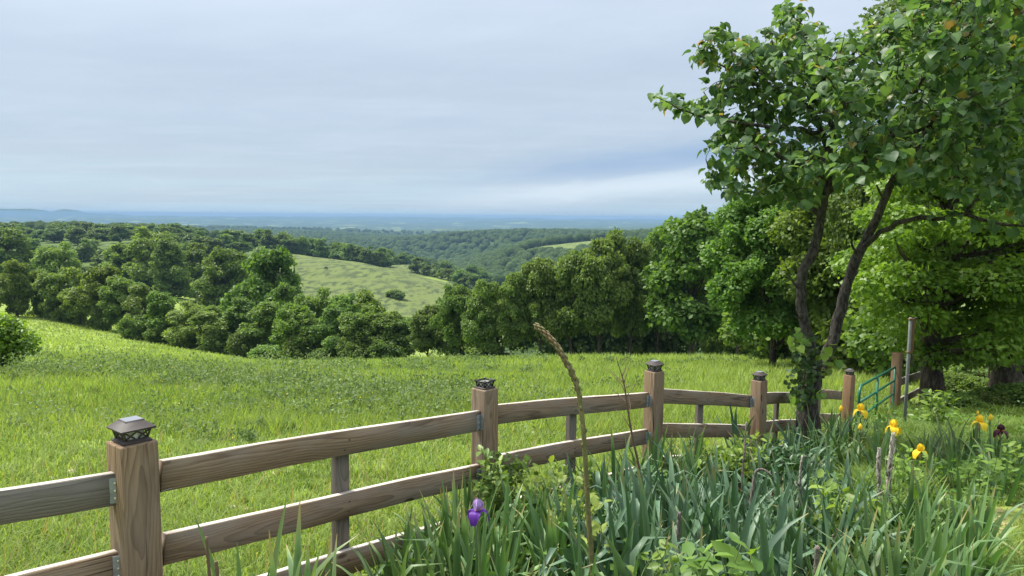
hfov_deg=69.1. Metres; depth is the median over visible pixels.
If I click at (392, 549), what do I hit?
iris plant
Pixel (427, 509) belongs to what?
iris plant
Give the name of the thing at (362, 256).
distant tree
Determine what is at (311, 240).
distant tree
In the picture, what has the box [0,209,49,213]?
hills
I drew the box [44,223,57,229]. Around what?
distant tree
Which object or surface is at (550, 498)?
iris plant
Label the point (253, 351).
hedgerow shrub
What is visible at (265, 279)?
bright tree
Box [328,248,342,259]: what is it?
distant tree
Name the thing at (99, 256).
distant tree
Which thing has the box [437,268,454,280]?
distant tree
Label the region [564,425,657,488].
iris plant
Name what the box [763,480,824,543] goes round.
iris plant
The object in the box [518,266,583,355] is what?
wood tree
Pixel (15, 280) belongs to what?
bright tree
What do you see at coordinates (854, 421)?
iris plant
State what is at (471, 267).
distant tree
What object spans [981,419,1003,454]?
iris plant
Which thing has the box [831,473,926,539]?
iris plant
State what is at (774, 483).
iris plant
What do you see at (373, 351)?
hedgerow shrub
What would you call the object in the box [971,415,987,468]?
iris flower
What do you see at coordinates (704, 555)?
iris plant
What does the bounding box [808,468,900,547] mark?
leafy weed
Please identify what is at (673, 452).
iris plant
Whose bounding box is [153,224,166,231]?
distant tree
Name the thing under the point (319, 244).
distant tree
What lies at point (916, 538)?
iris plant
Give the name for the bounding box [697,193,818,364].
shade tree
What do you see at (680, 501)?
iris plant
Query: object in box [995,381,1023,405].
hedgerow shrub
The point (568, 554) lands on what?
iris plant
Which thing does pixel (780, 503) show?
iris plant
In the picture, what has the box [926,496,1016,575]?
iris plant
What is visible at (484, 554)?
iris plant
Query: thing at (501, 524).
iris plant
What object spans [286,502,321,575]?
iris plant
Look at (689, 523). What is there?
iris plant
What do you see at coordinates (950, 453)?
iris plant
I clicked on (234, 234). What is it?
distant tree
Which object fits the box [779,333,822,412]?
ivy vine
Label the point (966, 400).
hedgerow shrub
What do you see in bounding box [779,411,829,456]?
iris plant
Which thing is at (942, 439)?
iris plant
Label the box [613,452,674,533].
iris plant
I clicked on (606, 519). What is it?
iris plant
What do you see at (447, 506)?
iris plant
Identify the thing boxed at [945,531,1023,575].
iris plant
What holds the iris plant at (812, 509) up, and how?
on the ground at (346, 278)
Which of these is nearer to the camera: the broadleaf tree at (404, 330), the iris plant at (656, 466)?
the iris plant at (656, 466)
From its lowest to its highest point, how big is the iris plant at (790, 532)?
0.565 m
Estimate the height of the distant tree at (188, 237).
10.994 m
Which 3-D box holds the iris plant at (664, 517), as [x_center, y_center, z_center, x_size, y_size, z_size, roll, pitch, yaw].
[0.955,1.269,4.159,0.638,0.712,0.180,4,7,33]
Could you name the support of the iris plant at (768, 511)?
on the ground at (346, 278)
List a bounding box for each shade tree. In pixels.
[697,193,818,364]
[745,247,835,334]
[765,146,871,369]
[815,123,913,374]
[888,63,1021,266]
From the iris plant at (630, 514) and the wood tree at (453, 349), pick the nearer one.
the iris plant at (630, 514)
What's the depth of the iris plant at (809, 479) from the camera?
4.81 m
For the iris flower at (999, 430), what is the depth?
6.64 m
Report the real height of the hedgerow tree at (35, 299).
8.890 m
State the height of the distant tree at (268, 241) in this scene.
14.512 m
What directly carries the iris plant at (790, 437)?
on the ground at (346, 278)
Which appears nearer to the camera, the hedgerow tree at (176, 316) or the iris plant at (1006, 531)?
the iris plant at (1006, 531)
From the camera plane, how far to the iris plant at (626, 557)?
3.40 m
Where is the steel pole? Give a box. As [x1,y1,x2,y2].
[903,317,921,421]
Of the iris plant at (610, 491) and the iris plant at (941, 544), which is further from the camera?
the iris plant at (610, 491)
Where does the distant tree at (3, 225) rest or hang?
on the ground at (346, 278)
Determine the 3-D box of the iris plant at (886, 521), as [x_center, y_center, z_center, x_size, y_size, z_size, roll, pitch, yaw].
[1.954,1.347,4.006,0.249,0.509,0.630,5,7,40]
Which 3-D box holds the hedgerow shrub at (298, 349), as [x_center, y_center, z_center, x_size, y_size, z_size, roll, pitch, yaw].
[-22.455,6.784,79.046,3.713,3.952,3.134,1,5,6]
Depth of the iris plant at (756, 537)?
3.88 m
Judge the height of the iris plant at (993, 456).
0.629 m
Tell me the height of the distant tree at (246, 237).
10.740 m
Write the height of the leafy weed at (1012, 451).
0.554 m
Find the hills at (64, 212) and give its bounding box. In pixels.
[0,209,132,216]
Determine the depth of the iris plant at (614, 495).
4.79 m
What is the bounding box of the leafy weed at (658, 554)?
[626,539,680,575]
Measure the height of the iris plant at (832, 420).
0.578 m
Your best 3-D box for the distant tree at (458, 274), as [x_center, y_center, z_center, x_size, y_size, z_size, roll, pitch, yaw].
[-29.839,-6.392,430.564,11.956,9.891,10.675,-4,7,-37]
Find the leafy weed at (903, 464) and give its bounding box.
[883,443,926,514]
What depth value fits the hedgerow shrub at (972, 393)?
14.05 m
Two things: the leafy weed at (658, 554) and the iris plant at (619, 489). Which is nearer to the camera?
the leafy weed at (658, 554)
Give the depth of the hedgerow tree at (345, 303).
82.21 m
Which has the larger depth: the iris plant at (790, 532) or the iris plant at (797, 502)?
the iris plant at (797, 502)
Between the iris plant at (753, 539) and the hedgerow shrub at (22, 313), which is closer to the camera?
the iris plant at (753, 539)
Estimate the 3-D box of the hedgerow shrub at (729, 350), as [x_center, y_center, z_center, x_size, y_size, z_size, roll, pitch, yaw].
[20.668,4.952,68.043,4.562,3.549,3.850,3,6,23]
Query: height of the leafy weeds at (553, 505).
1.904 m
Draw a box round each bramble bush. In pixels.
[516,456,601,512]
[678,428,769,489]
[751,433,815,487]
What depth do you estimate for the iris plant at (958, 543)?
3.54 m
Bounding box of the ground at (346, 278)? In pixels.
[0,216,1023,575]
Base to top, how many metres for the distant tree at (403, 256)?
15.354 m
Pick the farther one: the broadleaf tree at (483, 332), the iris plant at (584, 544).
the broadleaf tree at (483, 332)
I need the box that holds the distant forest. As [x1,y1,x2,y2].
[0,220,654,285]
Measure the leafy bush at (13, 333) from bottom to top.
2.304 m
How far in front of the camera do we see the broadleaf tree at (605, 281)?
63.44 m
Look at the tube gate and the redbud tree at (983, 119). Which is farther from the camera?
the tube gate
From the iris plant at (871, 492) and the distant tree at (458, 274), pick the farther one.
the distant tree at (458, 274)
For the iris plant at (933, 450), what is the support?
on the ground at (346, 278)
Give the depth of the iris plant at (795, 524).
4.08 m
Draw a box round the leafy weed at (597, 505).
[547,455,612,570]
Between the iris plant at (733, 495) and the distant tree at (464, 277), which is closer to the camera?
the iris plant at (733, 495)
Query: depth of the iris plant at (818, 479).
5.29 m
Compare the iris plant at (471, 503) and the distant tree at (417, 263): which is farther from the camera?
the distant tree at (417, 263)
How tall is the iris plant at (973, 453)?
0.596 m
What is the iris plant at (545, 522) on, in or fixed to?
on the ground at (346, 278)
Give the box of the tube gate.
[856,366,895,417]
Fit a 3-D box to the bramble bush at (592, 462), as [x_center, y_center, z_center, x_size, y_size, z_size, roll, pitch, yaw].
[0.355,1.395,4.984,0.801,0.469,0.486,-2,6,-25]
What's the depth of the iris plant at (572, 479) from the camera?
4.64 m
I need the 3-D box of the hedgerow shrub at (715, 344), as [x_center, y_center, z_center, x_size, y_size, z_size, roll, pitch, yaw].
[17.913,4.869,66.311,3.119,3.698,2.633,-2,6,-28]
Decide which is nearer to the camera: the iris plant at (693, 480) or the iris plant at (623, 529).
the iris plant at (623, 529)
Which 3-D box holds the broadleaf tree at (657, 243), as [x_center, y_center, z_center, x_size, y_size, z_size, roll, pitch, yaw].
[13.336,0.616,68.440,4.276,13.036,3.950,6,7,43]
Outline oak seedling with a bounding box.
[917,388,959,426]
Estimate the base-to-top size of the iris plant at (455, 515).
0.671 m
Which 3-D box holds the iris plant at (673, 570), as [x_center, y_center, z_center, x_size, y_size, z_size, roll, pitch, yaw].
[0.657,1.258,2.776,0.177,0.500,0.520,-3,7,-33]
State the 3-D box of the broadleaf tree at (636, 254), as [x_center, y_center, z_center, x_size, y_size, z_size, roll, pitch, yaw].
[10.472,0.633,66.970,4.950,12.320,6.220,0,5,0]
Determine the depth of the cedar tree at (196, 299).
199.53 m
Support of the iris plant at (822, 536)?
on the ground at (346, 278)
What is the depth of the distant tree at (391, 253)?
577.88 m
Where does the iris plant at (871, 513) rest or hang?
on the ground at (346, 278)
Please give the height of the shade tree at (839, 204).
9.675 m
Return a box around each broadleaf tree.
[382,317,420,356]
[406,304,451,356]
[428,283,477,356]
[460,279,502,355]
[490,271,533,353]
[518,255,564,355]
[547,249,607,355]
[569,237,633,353]
[604,226,653,355]
[636,226,671,353]
[711,245,737,355]
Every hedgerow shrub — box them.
[6,300,30,314]
[35,300,50,317]
[64,315,88,324]
[91,312,113,330]
[115,314,145,339]
[142,327,167,343]
[174,325,197,348]
[200,328,226,353]
[226,331,261,357]
[247,344,281,359]
[282,334,319,359]
[308,347,341,359]
[335,336,368,359]
[364,339,405,358]
[386,289,402,297]
[393,292,405,299]
[700,324,729,355]
[717,310,803,360]
[721,331,753,355]
[729,340,758,355]
[779,328,848,361]
[813,281,849,360]
[814,302,884,373]
[840,287,924,377]
[843,298,919,381]
[883,290,990,384]
[918,395,947,405]
[929,391,988,410]
[943,363,990,377]
[943,371,976,392]
[955,375,988,391]
[967,390,983,401]
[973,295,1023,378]
[978,384,1017,400]
[978,391,1018,409]
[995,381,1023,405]
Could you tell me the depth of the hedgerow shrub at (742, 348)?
65.65 m
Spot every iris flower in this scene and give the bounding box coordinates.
[467,499,489,575]
[839,405,842,447]
[853,403,867,439]
[858,423,861,467]
[885,419,901,460]
[912,443,927,477]
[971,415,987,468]
[974,411,978,458]
[988,414,992,442]
[993,424,1008,456]
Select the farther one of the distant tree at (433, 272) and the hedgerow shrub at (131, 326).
the distant tree at (433, 272)
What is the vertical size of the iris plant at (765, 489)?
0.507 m
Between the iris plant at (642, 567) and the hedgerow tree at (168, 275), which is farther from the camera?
the hedgerow tree at (168, 275)
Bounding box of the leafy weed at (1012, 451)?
[992,440,1023,495]
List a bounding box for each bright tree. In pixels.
[0,258,38,316]
[62,263,125,327]
[142,290,180,343]
[219,244,304,336]
[268,301,324,357]
[355,288,386,332]
[638,204,732,354]
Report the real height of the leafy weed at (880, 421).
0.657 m
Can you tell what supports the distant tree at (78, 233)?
on the ground at (346, 278)
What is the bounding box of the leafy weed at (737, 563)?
[664,532,762,575]
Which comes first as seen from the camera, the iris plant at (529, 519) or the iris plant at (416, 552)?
the iris plant at (416, 552)
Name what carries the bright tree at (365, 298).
on the ground at (346, 278)
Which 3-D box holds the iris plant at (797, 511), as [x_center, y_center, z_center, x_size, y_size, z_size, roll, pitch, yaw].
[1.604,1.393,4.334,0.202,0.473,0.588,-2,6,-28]
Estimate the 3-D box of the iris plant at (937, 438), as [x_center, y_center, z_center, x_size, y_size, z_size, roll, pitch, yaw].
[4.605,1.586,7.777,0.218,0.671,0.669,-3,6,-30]
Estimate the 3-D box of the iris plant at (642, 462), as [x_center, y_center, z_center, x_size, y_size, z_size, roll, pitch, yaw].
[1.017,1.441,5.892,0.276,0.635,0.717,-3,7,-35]
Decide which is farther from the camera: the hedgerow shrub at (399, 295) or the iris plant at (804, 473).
the hedgerow shrub at (399, 295)
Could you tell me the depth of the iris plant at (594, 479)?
5.10 m
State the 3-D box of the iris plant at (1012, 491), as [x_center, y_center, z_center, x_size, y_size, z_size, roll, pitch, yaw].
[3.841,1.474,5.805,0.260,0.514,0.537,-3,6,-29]
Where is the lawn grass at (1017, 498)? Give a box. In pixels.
[902,486,1023,575]
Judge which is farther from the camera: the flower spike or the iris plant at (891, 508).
the iris plant at (891, 508)
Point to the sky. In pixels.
(233, 108)
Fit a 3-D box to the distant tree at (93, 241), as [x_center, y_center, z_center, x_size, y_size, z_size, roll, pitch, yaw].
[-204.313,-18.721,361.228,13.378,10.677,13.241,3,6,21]
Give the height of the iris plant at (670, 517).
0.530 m
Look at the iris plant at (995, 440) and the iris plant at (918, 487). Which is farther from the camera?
the iris plant at (995, 440)
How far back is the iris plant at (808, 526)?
4.40 m
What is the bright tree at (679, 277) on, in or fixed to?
on the ground at (346, 278)
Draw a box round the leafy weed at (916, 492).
[891,487,963,533]
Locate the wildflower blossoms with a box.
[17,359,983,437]
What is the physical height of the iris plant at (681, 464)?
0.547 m
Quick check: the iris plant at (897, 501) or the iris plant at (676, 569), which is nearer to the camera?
the iris plant at (676, 569)
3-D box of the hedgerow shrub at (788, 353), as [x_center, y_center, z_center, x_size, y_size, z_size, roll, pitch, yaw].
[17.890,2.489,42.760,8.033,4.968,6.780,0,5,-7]
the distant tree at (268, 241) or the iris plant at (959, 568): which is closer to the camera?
the iris plant at (959, 568)
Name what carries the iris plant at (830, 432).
on the ground at (346, 278)
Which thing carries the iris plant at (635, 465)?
on the ground at (346, 278)
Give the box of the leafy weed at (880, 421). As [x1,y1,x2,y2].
[868,403,898,441]
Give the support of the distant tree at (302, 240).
on the ground at (346, 278)
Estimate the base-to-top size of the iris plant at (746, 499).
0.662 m
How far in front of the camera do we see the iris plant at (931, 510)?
3.91 m
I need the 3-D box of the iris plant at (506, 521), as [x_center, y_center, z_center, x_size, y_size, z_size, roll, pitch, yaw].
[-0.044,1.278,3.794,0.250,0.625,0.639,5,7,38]
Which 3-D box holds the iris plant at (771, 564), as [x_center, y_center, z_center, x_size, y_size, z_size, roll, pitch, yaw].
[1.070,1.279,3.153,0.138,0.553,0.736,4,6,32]
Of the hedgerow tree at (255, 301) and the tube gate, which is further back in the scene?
the hedgerow tree at (255, 301)
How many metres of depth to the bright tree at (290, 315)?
79.62 m
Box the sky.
[0,0,924,219]
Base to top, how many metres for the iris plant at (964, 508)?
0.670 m
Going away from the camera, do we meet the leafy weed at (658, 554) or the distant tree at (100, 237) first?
the leafy weed at (658, 554)
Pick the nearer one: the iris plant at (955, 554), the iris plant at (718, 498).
the iris plant at (955, 554)
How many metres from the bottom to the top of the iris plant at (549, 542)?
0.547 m
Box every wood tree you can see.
[434,299,468,356]
[464,286,535,356]
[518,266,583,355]
[557,250,628,354]
[600,243,650,355]
[632,327,676,355]
[666,253,699,354]
[694,259,727,353]
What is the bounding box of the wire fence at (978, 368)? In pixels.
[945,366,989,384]
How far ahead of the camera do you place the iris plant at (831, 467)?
5.22 m
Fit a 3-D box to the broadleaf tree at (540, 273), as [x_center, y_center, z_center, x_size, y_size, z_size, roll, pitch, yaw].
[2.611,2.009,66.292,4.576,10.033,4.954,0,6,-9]
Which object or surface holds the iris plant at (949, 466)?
on the ground at (346, 278)
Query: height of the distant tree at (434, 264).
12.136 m
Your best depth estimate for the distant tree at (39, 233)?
479.33 m
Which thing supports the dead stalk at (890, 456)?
on the ground at (346, 278)
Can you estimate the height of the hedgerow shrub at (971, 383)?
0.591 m
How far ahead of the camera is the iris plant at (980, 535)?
3.66 m
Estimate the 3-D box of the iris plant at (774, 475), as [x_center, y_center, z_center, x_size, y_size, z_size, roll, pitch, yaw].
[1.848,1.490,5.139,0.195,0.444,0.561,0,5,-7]
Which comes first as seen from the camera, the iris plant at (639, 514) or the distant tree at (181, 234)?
the iris plant at (639, 514)
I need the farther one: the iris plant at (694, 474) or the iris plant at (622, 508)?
the iris plant at (694, 474)
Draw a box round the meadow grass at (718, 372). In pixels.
[0,310,1023,575]
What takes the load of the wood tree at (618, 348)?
on the ground at (346, 278)
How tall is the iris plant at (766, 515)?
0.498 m
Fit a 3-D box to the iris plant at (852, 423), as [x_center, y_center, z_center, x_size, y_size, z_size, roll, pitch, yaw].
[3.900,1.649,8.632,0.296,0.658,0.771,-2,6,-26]
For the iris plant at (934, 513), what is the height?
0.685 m
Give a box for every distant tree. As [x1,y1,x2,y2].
[0,223,23,227]
[8,226,31,236]
[22,228,36,238]
[29,229,47,240]
[29,237,42,250]
[42,227,66,242]
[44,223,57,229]
[56,223,69,233]
[57,260,92,271]
[60,225,76,238]
[64,226,86,244]
[71,238,98,261]
[80,239,103,252]
[81,222,94,230]
[82,232,101,244]
[86,228,108,239]
[89,248,122,267]
[92,223,106,229]
[92,227,111,240]
[107,224,135,242]
[114,223,136,239]
[146,223,154,231]
[152,226,166,233]
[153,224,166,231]
[158,225,172,233]
[165,223,189,230]
[170,227,187,233]
[173,233,186,247]
[173,235,182,243]
[180,233,199,250]
[181,235,211,254]
[182,226,194,234]
[195,227,207,235]
[195,230,205,235]
[201,237,222,253]
[217,234,232,248]
[219,229,243,247]
[227,241,255,256]
[240,232,257,247]
[251,247,269,257]
[252,231,261,247]
[257,229,275,249]
[274,231,292,249]
[287,238,305,254]
[296,236,311,254]
[306,237,318,255]
[310,237,330,257]
[325,243,335,258]
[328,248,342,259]
[329,241,340,258]
[331,243,349,260]
[339,244,356,258]
[343,243,356,261]
[354,248,373,263]
[355,246,366,262]
[370,251,390,266]
[378,247,389,266]
[380,247,393,266]
[382,258,395,266]
[386,248,395,261]
[398,252,407,264]
[408,257,426,272]
[420,265,431,275]
[429,268,437,276]
[431,260,439,268]
[434,262,452,269]
[434,268,445,278]
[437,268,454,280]
[450,269,468,283]
[459,272,471,286]
[465,264,480,274]
[465,273,481,286]
[479,270,490,280]
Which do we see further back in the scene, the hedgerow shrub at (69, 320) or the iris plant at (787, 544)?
the hedgerow shrub at (69, 320)
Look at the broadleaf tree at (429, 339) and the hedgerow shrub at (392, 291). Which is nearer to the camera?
the broadleaf tree at (429, 339)
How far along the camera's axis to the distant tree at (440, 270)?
478.69 m
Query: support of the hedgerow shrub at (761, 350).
on the ground at (346, 278)
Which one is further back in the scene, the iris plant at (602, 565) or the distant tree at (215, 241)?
the distant tree at (215, 241)
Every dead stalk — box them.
[205,536,210,575]
[214,561,218,575]
[676,511,680,548]
[741,422,746,485]
[749,468,772,506]
[794,455,808,506]
[813,545,820,575]
[876,447,881,501]
[884,432,895,528]
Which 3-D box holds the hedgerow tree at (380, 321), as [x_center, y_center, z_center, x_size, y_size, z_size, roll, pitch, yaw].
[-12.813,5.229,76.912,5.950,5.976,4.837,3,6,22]
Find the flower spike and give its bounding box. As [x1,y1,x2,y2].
[533,323,594,575]
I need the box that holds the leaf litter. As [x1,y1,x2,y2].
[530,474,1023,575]
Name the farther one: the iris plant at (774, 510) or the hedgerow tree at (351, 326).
the hedgerow tree at (351, 326)
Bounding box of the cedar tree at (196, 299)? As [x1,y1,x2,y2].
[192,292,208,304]
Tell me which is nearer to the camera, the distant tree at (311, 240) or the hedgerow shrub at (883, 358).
the hedgerow shrub at (883, 358)
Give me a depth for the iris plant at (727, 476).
5.04 m
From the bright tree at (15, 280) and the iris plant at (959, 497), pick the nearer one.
the iris plant at (959, 497)
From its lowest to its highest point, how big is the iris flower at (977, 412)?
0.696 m
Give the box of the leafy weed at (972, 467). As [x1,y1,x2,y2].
[955,437,1008,503]
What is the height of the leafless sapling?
1.221 m
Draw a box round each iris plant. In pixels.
[194,495,358,575]
[219,544,269,575]
[269,531,305,575]
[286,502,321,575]
[291,534,336,575]
[331,536,442,575]
[349,518,446,575]
[366,509,441,575]
[369,505,434,574]
[371,509,474,575]
[381,529,422,575]
[385,504,439,548]
[393,497,441,551]
[393,520,452,575]
[396,511,493,569]
[396,527,464,575]
[399,507,486,575]
[402,489,486,553]
[417,465,492,531]
[417,495,462,575]
[420,479,516,547]
[422,521,513,575]
[423,506,497,575]
[428,476,521,564]
[432,502,473,575]
[438,468,457,575]
[438,486,457,552]
[439,495,543,575]
[448,475,460,526]
[449,480,523,539]
[451,471,528,560]
[452,507,494,570]
[452,530,528,575]
[458,482,495,530]
[461,502,503,575]
[472,513,537,575]
[475,498,534,546]
[480,500,524,549]
[487,473,552,565]
[488,551,553,575]
[490,486,531,560]
[492,527,503,552]
[495,526,529,575]
[500,496,576,575]
[522,487,576,575]
[523,475,559,554]
[523,490,545,563]
[523,509,557,575]
[530,471,606,557]
[530,475,598,566]
[532,482,631,575]
[534,520,696,575]
[538,475,660,518]
[541,499,550,529]
[545,494,611,571]
[553,451,616,517]
[555,510,616,575]
[555,514,614,575]
[557,500,614,568]
[557,503,575,571]
[558,499,598,542]
[563,528,598,575]
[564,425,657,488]
[573,497,646,575]
[574,530,642,575]
[575,485,583,524]
[579,423,644,482]
[579,484,669,532]
[582,471,673,515]
[583,455,615,511]
[583,535,704,575]
[590,454,660,486]
[591,488,630,520]
[592,488,618,520]
[593,460,606,513]
[594,459,720,562]
[594,471,691,571]
[594,509,619,531]
[595,521,675,575]
[597,541,651,575]
[600,432,664,477]
[601,468,664,543]
[606,484,646,506]
[607,430,667,476]
[609,455,645,485]
[612,496,619,512]
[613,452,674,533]
[614,511,677,562]
[616,477,644,573]
[619,437,691,494]
[620,473,657,533]
[621,450,632,497]
[624,459,631,498]
[624,475,726,523]
[630,431,704,478]
[630,537,687,575]
[631,421,667,474]
[632,447,704,498]
[634,461,741,536]
[639,431,703,468]
[639,445,665,495]
[644,457,659,526]
[644,467,728,531]
[646,496,722,564]
[650,489,694,540]
[650,543,675,575]
[651,531,678,575]
[653,430,741,492]
[655,464,692,519]
[655,529,749,573]
[656,506,667,568]
[659,485,730,567]
[660,436,683,480]
[661,462,774,534]
[661,467,698,538]
[661,513,807,575]
[662,461,783,546]
[664,425,714,498]
[664,428,703,474]
[664,453,704,500]
[664,466,766,537]
[666,475,724,523]
[667,446,714,487]
[667,523,680,574]
[671,488,694,553]
[672,447,693,485]
[674,482,703,554]
[675,473,746,572]
[675,501,751,560]
[680,493,746,573]
[684,466,705,498]
[687,460,727,486]
[688,425,706,485]
[689,456,748,501]
[691,519,748,571]
[692,440,718,496]
[697,489,739,552]
[697,531,743,573]
[698,470,796,510]
[703,468,738,527]
[704,470,748,526]
[704,476,768,503]
[708,462,761,498]
[710,498,769,562]
[711,476,762,575]
[711,504,750,551]
[711,505,774,558]
[713,448,769,492]
[713,451,842,558]
[716,403,753,462]
[721,456,744,532]
[722,488,807,529]
[725,466,834,538]
[725,533,857,575]
[729,422,794,487]
[731,418,786,456]
[735,421,787,476]
[739,450,780,517]
[739,477,743,515]
[741,475,833,511]
[741,504,768,526]
[744,503,870,566]
[744,529,902,575]
[745,547,827,575]
[746,510,826,575]
[747,441,776,498]
[747,500,814,568]
[752,473,822,575]
[753,513,789,545]
[755,465,912,570]
[755,469,772,511]
[756,447,825,490]
[757,459,855,525]
[757,464,803,512]
[762,427,819,458]
[762,482,799,532]
[762,500,810,522]
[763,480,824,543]
[764,486,811,558]
[765,421,838,469]
[766,492,839,545]
[766,502,848,575]
[766,531,794,575]
[767,407,840,470]
[767,448,866,509]
[769,462,903,575]
[769,464,786,496]
[769,478,797,518]
[770,428,839,478]
[777,465,891,513]
[778,401,844,450]
[778,496,790,519]
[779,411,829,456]
[781,425,843,461]
[782,462,826,508]
[785,448,822,500]
[785,524,808,575]
[786,525,858,575]
[788,419,800,458]
[791,473,821,562]
[793,474,831,537]
[794,463,913,522]
[794,513,870,575]
[797,455,896,507]
[800,415,854,455]
[804,415,864,466]
[804,424,852,447]
[805,493,837,568]
[806,413,857,455]
[806,491,892,563]
[808,545,849,575]
[810,449,901,509]
[810,508,912,575]
[810,514,962,575]
[811,462,892,503]
[811,493,908,573]
[812,479,927,558]
[815,430,838,494]
[815,450,842,487]
[815,500,992,575]
[817,409,865,469]
[819,408,868,434]
[820,531,897,575]
[821,406,839,432]
[824,461,876,498]
[826,507,886,575]
[829,411,873,437]
[830,406,877,432]
[830,415,867,440]
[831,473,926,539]
[831,525,949,575]
[833,451,878,499]
[834,422,868,452]
[834,498,952,573]
[838,467,869,530]
[840,424,915,468]
[848,481,927,569]
[850,468,951,535]
[851,404,877,429]
[857,506,1003,575]
[858,471,932,562]
[860,484,967,575]
[861,471,950,564]
[866,421,889,465]
[867,461,951,534]
[873,485,914,510]
[874,473,1023,574]
[874,500,901,554]
[875,458,1023,553]
[875,518,938,575]
[880,555,946,575]
[888,423,945,458]
[889,455,976,543]
[889,462,947,563]
[900,438,963,483]
[901,516,1023,575]
[903,515,1003,575]
[907,428,931,452]
[911,454,946,500]
[917,500,963,575]
[917,536,992,575]
[919,468,971,527]
[923,434,976,470]
[926,410,975,460]
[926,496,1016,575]
[928,437,1005,493]
[930,463,1023,531]
[931,416,986,452]
[933,443,980,475]
[939,487,1000,565]
[940,429,1017,463]
[942,477,1008,575]
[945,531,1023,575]
[954,422,979,457]
[955,425,1016,470]
[956,485,1023,557]
[957,542,973,575]
[972,450,1023,505]
[973,426,1018,491]
[978,435,1007,463]
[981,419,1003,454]
[990,435,1023,480]
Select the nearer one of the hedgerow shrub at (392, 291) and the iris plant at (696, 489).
the iris plant at (696, 489)
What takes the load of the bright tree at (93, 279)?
on the ground at (346, 278)
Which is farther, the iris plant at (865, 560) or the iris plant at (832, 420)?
the iris plant at (832, 420)
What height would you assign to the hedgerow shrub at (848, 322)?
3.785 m
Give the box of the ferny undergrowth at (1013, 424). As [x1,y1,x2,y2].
[814,401,1023,516]
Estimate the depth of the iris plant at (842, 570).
2.81 m
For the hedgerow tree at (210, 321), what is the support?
on the ground at (346, 278)
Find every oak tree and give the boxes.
[825,114,1023,404]
[853,0,1023,390]
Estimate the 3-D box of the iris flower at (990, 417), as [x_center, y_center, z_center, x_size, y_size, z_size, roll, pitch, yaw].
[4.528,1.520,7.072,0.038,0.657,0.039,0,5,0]
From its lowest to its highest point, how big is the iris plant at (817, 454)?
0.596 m
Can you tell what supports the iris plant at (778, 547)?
on the ground at (346, 278)
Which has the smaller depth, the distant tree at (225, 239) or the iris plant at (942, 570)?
the iris plant at (942, 570)
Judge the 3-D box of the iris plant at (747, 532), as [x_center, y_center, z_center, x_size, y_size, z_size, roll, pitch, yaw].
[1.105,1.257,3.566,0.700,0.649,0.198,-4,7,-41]
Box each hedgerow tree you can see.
[0,225,39,287]
[21,268,58,315]
[29,241,82,291]
[30,266,75,321]
[56,266,92,325]
[96,273,141,332]
[98,242,138,278]
[121,226,182,290]
[121,283,151,336]
[146,237,196,298]
[160,300,205,346]
[174,241,208,296]
[180,310,229,351]
[190,245,252,312]
[194,304,225,347]
[217,297,257,355]
[236,299,279,358]
[241,254,259,306]
[263,282,297,358]
[293,286,333,359]
[309,303,347,356]
[317,293,364,345]
[333,305,383,356]
[360,310,414,358]
[387,311,412,356]
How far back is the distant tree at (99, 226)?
491.81 m
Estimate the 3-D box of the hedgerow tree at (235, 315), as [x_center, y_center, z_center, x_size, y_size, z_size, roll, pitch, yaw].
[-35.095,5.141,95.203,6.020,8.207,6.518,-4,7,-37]
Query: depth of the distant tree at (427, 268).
491.24 m
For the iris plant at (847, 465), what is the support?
on the ground at (346, 278)
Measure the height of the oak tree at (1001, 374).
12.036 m
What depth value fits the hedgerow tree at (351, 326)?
76.03 m
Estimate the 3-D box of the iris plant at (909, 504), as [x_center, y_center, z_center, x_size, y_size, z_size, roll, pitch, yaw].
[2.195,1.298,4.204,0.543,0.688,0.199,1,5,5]
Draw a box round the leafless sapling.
[606,357,641,477]
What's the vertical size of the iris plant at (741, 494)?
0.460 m
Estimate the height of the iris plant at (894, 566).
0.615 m
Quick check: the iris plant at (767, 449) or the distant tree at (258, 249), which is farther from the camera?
the distant tree at (258, 249)
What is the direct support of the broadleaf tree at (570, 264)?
on the ground at (346, 278)
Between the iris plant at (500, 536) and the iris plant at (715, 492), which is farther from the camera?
the iris plant at (715, 492)
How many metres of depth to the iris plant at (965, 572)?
2.95 m
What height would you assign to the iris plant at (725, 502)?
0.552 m
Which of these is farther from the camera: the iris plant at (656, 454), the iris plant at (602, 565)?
the iris plant at (656, 454)
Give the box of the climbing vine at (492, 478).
[467,445,566,524]
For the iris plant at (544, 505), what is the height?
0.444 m
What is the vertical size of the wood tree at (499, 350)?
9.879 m
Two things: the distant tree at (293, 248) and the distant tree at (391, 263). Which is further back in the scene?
the distant tree at (391, 263)
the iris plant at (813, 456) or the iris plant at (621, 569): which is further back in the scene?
the iris plant at (813, 456)
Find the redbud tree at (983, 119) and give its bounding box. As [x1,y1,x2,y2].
[647,0,1023,455]
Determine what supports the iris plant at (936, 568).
on the ground at (346, 278)
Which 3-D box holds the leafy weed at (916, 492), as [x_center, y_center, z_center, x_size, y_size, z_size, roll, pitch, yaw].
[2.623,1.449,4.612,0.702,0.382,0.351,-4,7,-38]
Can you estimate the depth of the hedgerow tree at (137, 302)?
106.90 m
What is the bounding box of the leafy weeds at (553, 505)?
[375,402,1023,575]
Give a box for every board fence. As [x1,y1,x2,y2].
[0,360,855,575]
[889,352,920,406]
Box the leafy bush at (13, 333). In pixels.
[0,313,43,367]
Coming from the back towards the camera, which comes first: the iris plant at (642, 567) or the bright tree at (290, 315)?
the bright tree at (290, 315)

